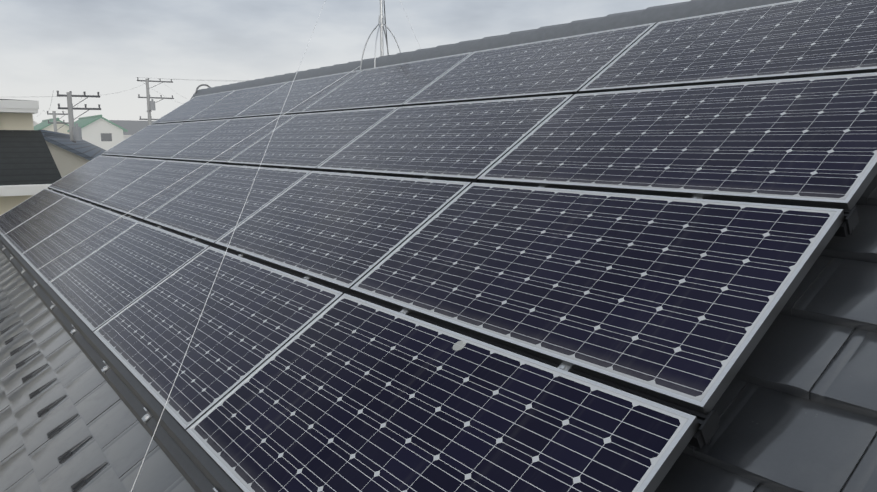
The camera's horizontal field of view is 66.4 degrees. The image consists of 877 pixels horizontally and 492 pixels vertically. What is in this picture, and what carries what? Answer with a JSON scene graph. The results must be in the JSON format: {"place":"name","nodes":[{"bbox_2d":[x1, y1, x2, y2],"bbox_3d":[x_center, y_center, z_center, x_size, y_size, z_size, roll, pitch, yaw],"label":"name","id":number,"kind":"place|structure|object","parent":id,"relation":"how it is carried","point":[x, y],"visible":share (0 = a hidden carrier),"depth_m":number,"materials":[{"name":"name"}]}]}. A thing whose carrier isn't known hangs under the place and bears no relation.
{"place":"outdoors","nodes":[
{"label":"outdoors","id":0,"kind":"place"},
{"bbox_2d":[0,99,61,215],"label":"neighbour house","id":1,"kind":"structure","parent":0,"point":[28,168],"depth_m":12.66,"materials":[{"name":"paint"}]},
{"bbox_2d":[67,115,127,149],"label":"neighbour house","id":2,"kind":"structure","parent":0,"point":[100,131],"depth_m":63.95,"materials":[{"name":"white paint"}]},
{"bbox_2d":[0,0,690,123],"label":"sky","id":3,"kind":"structure","parent":0,"point":[47,47],"materials":[{"name":"grey"}]},
{"label":"ground","id":4,"kind":"structure","parent":0,"visible":0},
{"bbox_2d":[34,118,69,133],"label":"neighbour house","id":5,"kind":"structure","parent":4,"relation":"on","point":[43,125],"depth_m":65.23,"materials":[{"name":"white paint"}]},
{"bbox_2d":[47,111,68,131],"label":"utility pole","id":6,"kind":"object","parent":4,"relation":"on","point":[54,122],"visible":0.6,"depth_m":45.71,"materials":[{"name":"concrete"}]},
{"bbox_2d":[41,130,106,177],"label":"neighbour house","id":7,"kind":"structure","parent":4,"relation":"on","point":[68,155],"depth_m":21.77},
{"bbox_2d":[57,91,100,142],"bbox_3d":[-15.889,-2.009,30.260,1.659,9.730,0.783,-2,9,-12],"label":"utility pole","id":8,"kind":"object","parent":4,"relation":"on","point":[75,132],"visible":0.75,"depth_m":29.54,"materials":[{"name":"concrete"}]},
{"bbox_2d":[34,77,248,122],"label":"power lines","id":9,"kind":"object","parent":8,"relation":"attached to","point":[156,91],"visible":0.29,"depth_m":40.54,"materials":[{"name":"grey metal"}]},
{"bbox_2d":[33,120,154,139],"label":"town houses view","id":10,"kind":"object","parent":4,"relation":"on","point":[132,127],"depth_m":86.22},
{"bbox_2d":[137,77,173,124],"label":"utility pole","id":11,"kind":"object","parent":4,"relation":"on","point":[150,105],"visible":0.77,"depth_m":45.43,"materials":[{"name":"concrete"}]},
{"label":"house","id":12,"kind":"structure","parent":4,"relation":"on"},
{"bbox_2d":[38,0,418,491],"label":"antenna guy wires","id":13,"kind":"object","parent":12,"relation":"on","point":[233,232],"visible":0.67,"depth_m":3.87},
{"bbox_2d":[0,174,876,491],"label":"roof tiles","id":14,"kind":"object","parent":12,"relation":"on","point":[796,406],"visible":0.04,"depth_m":1.77,"materials":[{"name":"grey tile"}]},
{"bbox_2d":[0,291,106,491],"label":"roof tile gaps","id":15,"kind":"object","parent":14,"relation":"on","point":[77,485],"visible":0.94,"depth_m":3.36,"materials":[{"name":"metal"}]},
{"bbox_2d":[0,234,242,491],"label":"eave cover","id":16,"kind":"object","parent":14,"relation":"on","point":[198,467],"visible":0.83,"depth_m":2.86,"materials":[{"name":"grey metal"}]},
{"bbox_2d":[48,188,858,448],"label":"rack rails","id":17,"kind":"object","parent":14,"relation":"on","point":[696,440],"visible":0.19,"depth_m":1.94,"materials":[{"name":"grey metal"}]},
{"bbox_2d":[0,188,65,236],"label":"solar panel","id":18,"kind":"object","parent":17,"relation":"on","point":[26,210],"visible":0.79,"depth_m":8.10,"materials":[{"name":"glass"}]},
{"bbox_2d":[3,196,94,255],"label":"solar panel","id":19,"kind":"object","parent":17,"relation":"on","point":[25,236],"visible":0.79,"depth_m":6.86,"materials":[{"name":"glass"}]},
{"bbox_2d":[21,206,138,283],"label":"solar panel","id":20,"kind":"object","parent":17,"relation":"on","point":[81,228],"visible":0.79,"depth_m":5.60,"materials":[{"name":"glass"}]},
{"bbox_2d":[48,155,127,195],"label":"solar panel","id":21,"kind":"object","parent":17,"relation":"on","point":[79,177],"visible":0.71,"depth_m":8.46,"materials":[{"name":"glass"}]},
{"bbox_2d":[69,157,166,205],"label":"solar panel","id":22,"kind":"object","parent":17,"relation":"on","point":[107,184],"visible":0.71,"depth_m":7.21,"materials":[{"name":"glass"}]},
{"bbox_2d":[101,122,183,157],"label":"solar panel","id":23,"kind":"object","parent":17,"relation":"on","point":[138,141],"visible":0.75,"depth_m":8.82,"materials":[{"name":"glass"}]},
{"bbox_2d":[99,160,222,221],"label":"solar panel","id":24,"kind":"object","parent":17,"relation":"on","point":[148,185],"visible":0.79,"depth_m":5.95,"materials":[{"name":"glass"}]},
{"bbox_2d":[130,119,229,159],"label":"solar panel","id":25,"kind":"object","parent":17,"relation":"on","point":[174,141],"visible":0.73,"depth_m":7.56,"materials":[{"name":"glass"}]},
{"bbox_2d":[151,90,234,124],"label":"solar panel","id":26,"kind":"object","parent":17,"relation":"on","point":[189,109],"visible":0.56,"depth_m":9.16,"materials":[{"name":"glass"}]},
{"bbox_2d":[93,246,343,429],"bbox_3d":[-1.131,0.345,3.215,0.780,0.035,1.580,-42,30,-26],"label":"solar panel","id":27,"kind":"object","parent":17,"relation":"on","point":[254,316],"visible":0.9,"depth_m":3.02,"materials":[{"name":"glass"}]},
{"bbox_2d":[143,164,311,245],"bbox_3d":[-1.562,-0.336,4.809,0.780,0.035,1.580,-42,30,-26],"label":"solar panel","id":28,"kind":"object","parent":17,"relation":"on","point":[208,208],"visible":0.79,"depth_m":4.68,"materials":[{"name":"glass"}]},
{"bbox_2d":[170,114,296,164],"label":"solar panel","id":29,"kind":"object","parent":17,"relation":"on","point":[219,140],"visible":0.79,"depth_m":6.31,"materials":[{"name":"glass"}]},
{"bbox_2d":[186,82,286,121],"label":"solar panel","id":30,"kind":"object","parent":17,"relation":"on","point":[233,104],"visible":0.77,"depth_m":7.91,"materials":[{"name":"glass"}]},
{"bbox_2d":[233,70,361,118],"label":"solar panel","id":31,"kind":"object","parent":17,"relation":"on","point":[273,102],"visible":0.71,"depth_m":6.66,"materials":[{"name":"glass"}]},
{"bbox_2d":[227,107,398,170],"bbox_3d":[-1.018,-0.824,5.159,0.780,0.035,1.580,-42,30,-26],"label":"solar panel","id":32,"kind":"object","parent":17,"relation":"on","point":[310,141],"visible":0.79,"depth_m":5.03,"materials":[{"name":"glass"}]},
{"bbox_2d":[215,171,471,292],"bbox_3d":[-0.587,-0.143,3.565,0.780,0.035,1.580,-42,30,-26],"label":"solar panel","id":33,"kind":"object","parent":17,"relation":"on","point":[345,231],"visible":0.88,"depth_m":3.39,"materials":[{"name":"glass"}]},
{"bbox_2d":[2,159,702,491],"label":"mounting clamps","id":34,"kind":"object","parent":17,"relation":"attached to","point":[147,416],"visible":0.44,"depth_m":2.93,"materials":[{"name":"metal"}]},
{"bbox_2d":[48,221,209,331],"bbox_3d":[-2.106,0.151,4.458,0.780,0.036,1.580,-42,30,-26],"label":"solar panel","id":35,"kind":"object","parent":34,"relation":"on","point":[103,285],"visible":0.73,"depth_m":4.32,"materials":[{"name":"glass"}]},
{"bbox_2d":[300,52,472,113],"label":"solar panel","id":36,"kind":"object","parent":17,"relation":"on","point":[396,85],"visible":0.77,"depth_m":5.39,"materials":[{"name":"glass"}]},
{"bbox_2d":[186,293,699,491],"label":"solar panel","id":37,"kind":"object","parent":17,"relation":"on","point":[344,392],"visible":0.98,"depth_m":1.92,"materials":[{"name":"glass"}]},
{"bbox_2d":[316,94,572,182],"bbox_3d":[-0.043,-0.631,3.915,0.780,0.035,1.580,-42,30,-26],"label":"solar panel","id":38,"kind":"object","parent":17,"relation":"on","point":[472,141],"visible":0.92,"depth_m":3.75,"materials":[{"name":"glass"}]},
{"bbox_2d":[403,22,656,105],"bbox_3d":[0.500,-1.119,4.266,0.780,0.035,1.580,-42,30,-26],"label":"solar panel","id":39,"kind":"object","parent":17,"relation":"on","point":[573,65],"visible":0.79,"depth_m":4.11,"materials":[{"name":"glass"}]},
{"bbox_2d":[350,182,844,414],"bbox_3d":[0.388,0.050,2.321,0.780,0.036,1.580,-42,30,-26],"label":"solar panel","id":40,"kind":"object","parent":17,"relation":"on","point":[680,301],"visible":0.96,"depth_m":2.05,"materials":[{"name":"glass"}]},
{"bbox_2d":[477,72,876,209],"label":"solar panel","id":41,"kind":"object","parent":17,"relation":"on","point":[808,141],"visible":0.92,"depth_m":2.48,"materials":[{"name":"glass"}]},
{"bbox_2d":[579,0,876,93],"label":"solar panel","id":42,"kind":"object","parent":17,"relation":"on","point":[797,39],"visible":0.85,"depth_m":3.02,"materials":[{"name":"glass"}]},
{"bbox_2d":[699,206,858,444],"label":"rail end caps","id":43,"kind":"object","parent":17,"relation":"attached to","point":[709,427],"visible":0.94,"depth_m":1.54,"materials":[{"name":"grey"}]},
{"bbox_2d":[190,0,792,99],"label":"ridge caps","id":44,"kind":"object","parent":14,"relation":"on","point":[667,12],"visible":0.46,"depth_m":4.75,"materials":[{"name":"metal"}]},
{"bbox_2d":[195,84,210,92],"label":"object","id":45,"kind":"object","parent":44,"relation":"attached to","point":[202,85],"visible":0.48,"depth_m":10.44,"materials":[{"name":"grey metal"}]},
{"bbox_2d":[360,0,400,69],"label":"rooftop antenna","id":46,"kind":"object","parent":44,"relation":"on","point":[381,21],"visible":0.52,"depth_m":6.39,"materials":[{"name":"grey metal"}]},
{"bbox_2d":[384,1,388,51],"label":"cable","id":47,"kind":"object","parent":46,"relation":"attached to","point":[385,21],"visible":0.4,"depth_m":6.54,"materials":[{"name":"silver metal"}]}
]}

